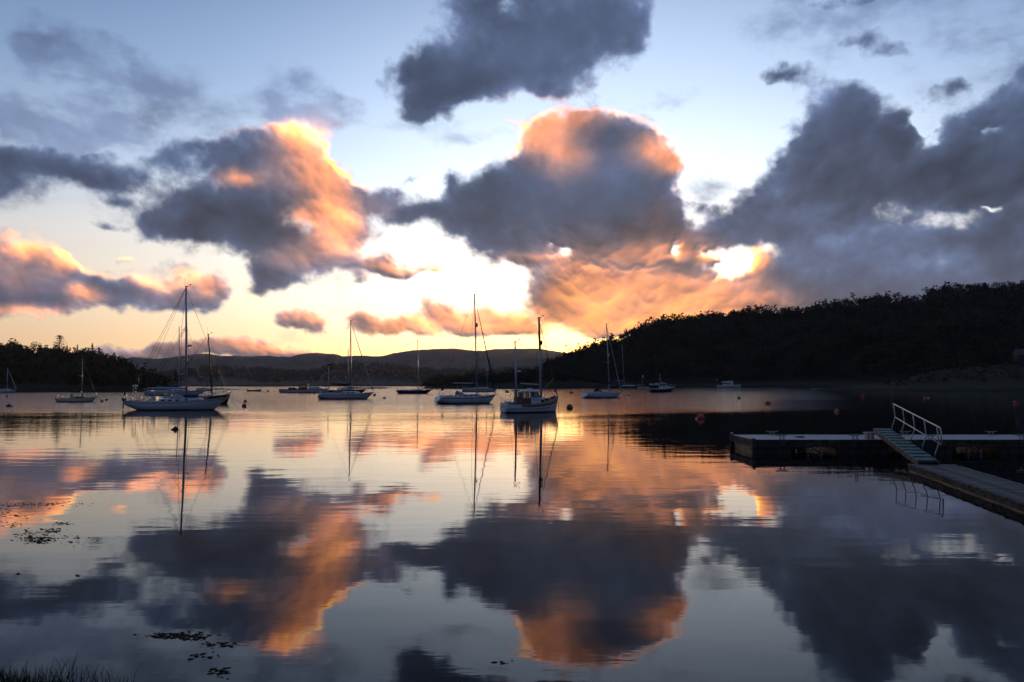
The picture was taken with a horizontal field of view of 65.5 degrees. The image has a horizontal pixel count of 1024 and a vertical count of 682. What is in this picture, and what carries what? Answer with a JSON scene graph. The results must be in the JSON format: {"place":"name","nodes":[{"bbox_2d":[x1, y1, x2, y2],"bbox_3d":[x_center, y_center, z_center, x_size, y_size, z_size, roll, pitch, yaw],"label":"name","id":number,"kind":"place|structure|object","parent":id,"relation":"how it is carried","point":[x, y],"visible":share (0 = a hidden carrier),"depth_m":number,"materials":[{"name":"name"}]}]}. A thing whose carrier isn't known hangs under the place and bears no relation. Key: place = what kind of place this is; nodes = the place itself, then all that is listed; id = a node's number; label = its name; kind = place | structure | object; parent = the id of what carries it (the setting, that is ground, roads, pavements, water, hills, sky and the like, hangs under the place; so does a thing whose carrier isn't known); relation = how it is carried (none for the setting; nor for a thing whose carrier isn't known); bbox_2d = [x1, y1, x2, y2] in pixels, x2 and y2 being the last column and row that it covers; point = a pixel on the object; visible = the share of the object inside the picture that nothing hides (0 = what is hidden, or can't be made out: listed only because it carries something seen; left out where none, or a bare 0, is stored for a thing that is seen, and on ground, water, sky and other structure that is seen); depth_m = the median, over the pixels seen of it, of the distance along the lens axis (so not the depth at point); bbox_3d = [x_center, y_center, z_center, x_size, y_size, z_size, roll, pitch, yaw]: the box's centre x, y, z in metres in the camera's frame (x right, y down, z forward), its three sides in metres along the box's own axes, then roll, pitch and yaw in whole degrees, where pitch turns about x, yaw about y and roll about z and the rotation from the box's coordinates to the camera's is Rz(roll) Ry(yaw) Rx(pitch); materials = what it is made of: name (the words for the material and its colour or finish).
{"place":"outdoors","nodes":[
{"label":"outdoors","id":0,"kind":"place"},
{"bbox_2d":[0,351,163,391],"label":"wooded headland","id":1,"kind":"structure","parent":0,"point":[46,386],"depth_m":248.49,"materials":[{"name":"green plant"}]},
{"bbox_2d":[53,335,64,348],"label":"conifer tree","id":2,"kind":"object","parent":1,"relation":"on","point":[59,342],"visible":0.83,"depth_m":354.40,"materials":[{"name":"green plant"}]},
{"bbox_2d":[0,338,170,389],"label":"headland wood","id":3,"kind":"object","parent":1,"relation":"on","point":[121,371],"visible":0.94,"depth_m":272.79,"materials":[{"name":"green plant"}]},
{"bbox_2d":[171,370,179,385],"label":"conifer tree","id":4,"kind":"object","parent":1,"relation":"on","point":[175,375],"visible":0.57,"depth_m":282.64,"materials":[{"name":"green plant"}]},
{"bbox_2d":[167,365,510,385],"bbox_3d":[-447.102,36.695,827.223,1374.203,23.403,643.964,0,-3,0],"label":"wooded far shore","id":5,"kind":"structure","parent":0,"point":[255,382],"depth_m":570.47,"materials":[{"name":"plant"}]},
{"bbox_2d":[146,359,542,382],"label":"shore wood","id":6,"kind":"object","parent":5,"relation":"on","point":[298,374],"visible":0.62,"depth_m":662.76,"materials":[{"name":"plant"}]},
{"bbox_2d":[117,348,569,371],"bbox_3d":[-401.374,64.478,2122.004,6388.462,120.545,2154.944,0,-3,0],"label":"moorland ridge","id":7,"kind":"structure","parent":0,"point":[463,358],"depth_m":1706.30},
{"bbox_2d":[337,372,644,388],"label":"wooded spit","id":8,"kind":"structure","parent":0,"point":[571,383],"depth_m":368.51,"materials":[{"name":"plant"}]},
{"bbox_2d":[421,364,615,387],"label":"spit scrub","id":9,"kind":"object","parent":8,"relation":"on","point":[558,374],"visible":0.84,"depth_m":381.85,"materials":[{"name":"green plant"}]},
{"bbox_2d":[0,386,1023,681],"bbox_3d":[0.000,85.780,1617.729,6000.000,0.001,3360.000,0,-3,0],"label":"water","id":10,"kind":"structure","parent":0,"point":[274,534],"depth_m":14.98,"materials":[{"name":"blue liquid"}]},
{"bbox_2d":[0,367,16,392],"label":"sailing yacht","id":11,"kind":"object","parent":10,"relation":"on","point":[7,390],"visible":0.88,"depth_m":218.47,"materials":[{"name":"white plastic"}]},
{"bbox_2d":[55,356,97,401],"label":"sailing yacht","id":12,"kind":"object","parent":10,"relation":"on","point":[74,398],"visible":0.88,"depth_m":118.52,"materials":[{"name":"white plastic"}]},
{"bbox_2d":[143,327,204,395],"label":"sailing yacht","id":13,"kind":"object","parent":10,"relation":"on","point":[164,391],"visible":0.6,"depth_m":174.04,"materials":[{"name":"white plastic"}]},
{"bbox_2d":[122,284,250,409],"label":"sailing yacht","id":14,"kind":"object","parent":10,"relation":"on","point":[186,402],"visible":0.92,"depth_m":84.48,"materials":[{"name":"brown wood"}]},
{"bbox_2d":[163,327,232,403],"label":"sailing yacht","id":15,"kind":"object","parent":10,"relation":"on","point":[218,396],"visible":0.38,"depth_m":108.19,"materials":[{"name":"black paint"}]},
{"bbox_2d":[279,370,327,392],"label":"converted launch","id":16,"kind":"object","parent":10,"relation":"on","point":[308,389],"visible":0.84,"depth_m":219.85,"materials":[{"name":"plastic"}]},
{"bbox_2d":[324,350,366,392],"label":"sailing yacht","id":17,"kind":"object","parent":10,"relation":"on","point":[349,389],"visible":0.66,"depth_m":210.12,"materials":[{"name":"blue paint"}]},
{"bbox_2d":[318,319,376,398],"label":"sailing yacht","id":18,"kind":"object","parent":10,"relation":"on","point":[340,394],"visible":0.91,"depth_m":138.42,"materials":[{"name":"grey paint"}]},
{"bbox_2d":[396,340,431,393],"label":"sailing yacht","id":19,"kind":"object","parent":10,"relation":"on","point":[416,391],"visible":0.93,"depth_m":199.90,"materials":[{"name":"black paint"}]},
{"bbox_2d":[434,292,500,403],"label":"sailing yacht","id":20,"kind":"object","parent":10,"relation":"on","point":[461,398],"visible":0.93,"depth_m":110.26,"materials":[{"name":"blue paint"}]},
{"bbox_2d":[462,354,497,391],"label":"sailing yacht","id":21,"kind":"object","parent":10,"relation":"on","point":[485,388],"visible":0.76,"depth_m":238.55,"materials":[{"name":"white plastic"}]},
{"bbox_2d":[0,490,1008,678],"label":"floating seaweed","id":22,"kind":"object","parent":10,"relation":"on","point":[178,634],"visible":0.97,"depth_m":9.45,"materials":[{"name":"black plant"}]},
{"bbox_2d":[500,315,558,412],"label":"motor sailer","id":23,"kind":"object","parent":10,"relation":"on","point":[537,403],"visible":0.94,"depth_m":77.69,"materials":[{"name":"white wood"}]},
{"bbox_2d":[514,392,521,403],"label":"aft door","id":24,"kind":"structure","parent":23,"relation":"in","point":[518,401],"depth_m":77.26,"materials":[{"name":"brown wood"}]},
{"bbox_2d":[581,322,622,397],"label":"sailing yacht","id":25,"kind":"object","parent":10,"relation":"on","point":[597,393],"visible":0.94,"depth_m":148.92,"materials":[{"name":"grey paint"}]},
{"bbox_2d":[610,349,641,387],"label":"sailing yacht","id":26,"kind":"object","parent":10,"relation":"on","point":[623,386],"visible":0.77,"depth_m":386.18,"materials":[{"name":"black paint"}]},
{"bbox_2d":[637,375,651,388],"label":"fishing boat","id":27,"kind":"object","parent":10,"relation":"on","point":[646,386],"visible":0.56,"depth_m":340.96,"materials":[{"name":"grey paint"}]},
{"bbox_2d":[647,379,674,391],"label":"motor cruiser","id":28,"kind":"object","parent":10,"relation":"on","point":[661,387],"visible":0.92,"depth_m":227.96,"materials":[{"name":"blue paint"}]},
{"bbox_2d":[695,414,703,418],"bbox_3d":[15.251,6.194,64.802,0.786,0.645,0.572,0,-3,0],"label":"mooring buoy","id":29,"kind":"object","parent":10,"relation":"on","point":[700,416],"visible":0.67,"depth_m":64.60,"materials":[{"name":"red plastic"}]},
{"bbox_2d":[716,368,740,387],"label":"motor boat","id":30,"kind":"object","parent":10,"relation":"on","point":[731,385],"visible":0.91,"depth_m":393.12,"materials":[{"name":"white wood"}]},
{"bbox_2d":[730,432,1023,453],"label":"floating pontoon","id":31,"kind":"object","parent":10,"relation":"on","point":[753,444],"visible":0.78,"depth_m":33.41,"materials":[{"name":"concrete"}]},
{"bbox_2d":[863,432,873,438],"bbox_3d":[15.262,4.023,33.909,0.500,0.280,0.350,0,-3,0],"label":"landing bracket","id":32,"kind":"object","parent":31,"relation":"on","point":[869,435],"visible":0.88,"depth_m":33.82,"materials":[{"name":"metal"}]},
{"bbox_2d":[908,464,1023,512],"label":"walkway","id":33,"kind":"structure","parent":10,"relation":"on","point":[1001,491],"depth_m":22.00,"materials":[{"name":"grey wood"}]},
{"bbox_2d":[873,403,941,464],"bbox_3d":[14.868,3.400,30.193,0.830,1.290,7.737,-1,2,14],"label":"gangway","id":34,"kind":"object","parent":33,"relation":"on","point":[908,450],"visible":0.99,"depth_m":29.30,"materials":[{"name":"metal"}]},
{"bbox_2d":[0,0,1023,358],"bbox_3d":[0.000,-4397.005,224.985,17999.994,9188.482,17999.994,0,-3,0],"label":"cloud","id":35,"kind":"structure","parent":0,"point":[854,188],"depth_m":8395.13,"materials":[{"name":"grey"}]},
{"bbox_2d":[0,0,1023,355],"label":"sky","id":36,"kind":"structure","parent":0,"point":[697,79],"materials":[{"name":"blue"}]},
{"bbox_2d":[666,380,882,386],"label":"marsh edge","id":37,"kind":"object","parent":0,"point":[831,383],"visible":0.45,"depth_m":452.62,"materials":[{"name":"plant"}]},
{"bbox_2d":[577,292,1023,384],"bbox_3d":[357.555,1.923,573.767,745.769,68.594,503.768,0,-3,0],"label":"wooded hill","id":38,"kind":"structure","parent":0,"point":[858,376],"depth_m":480.40,"materials":[{"name":"green plant"}]},
{"bbox_2d":[542,280,1023,381],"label":"hillside wood","id":39,"kind":"object","parent":38,"relation":"on","point":[1002,333],"visible":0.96,"depth_m":497.67,"materials":[{"name":"green plant"}]},
{"bbox_2d":[816,363,1023,390],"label":"grassy point","id":40,"kind":"structure","parent":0,"point":[998,382],"depth_m":290.19,"materials":[{"name":"plant"}]},
{"bbox_2d":[884,360,1023,385],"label":"bracken scrub","id":41,"kind":"object","parent":40,"relation":"on","point":[926,371],"visible":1,"depth_m":311.59,"materials":[{"name":"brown plant"}]},
{"bbox_2d":[1013,347,1023,361],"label":"cottage","id":42,"kind":"structure","parent":40,"relation":"on","point":[1018,354],"depth_m":344.74,"materials":[{"name":"stone"}]},
{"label":"ground","id":43,"kind":"structure","parent":0,"visible":0},
{"bbox_2d":[0,651,138,681],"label":"shore grass","id":44,"kind":"structure","parent":43,"relation":"on","point":[9,679],"depth_m":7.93,"materials":[{"name":"black plant"}]}
]}

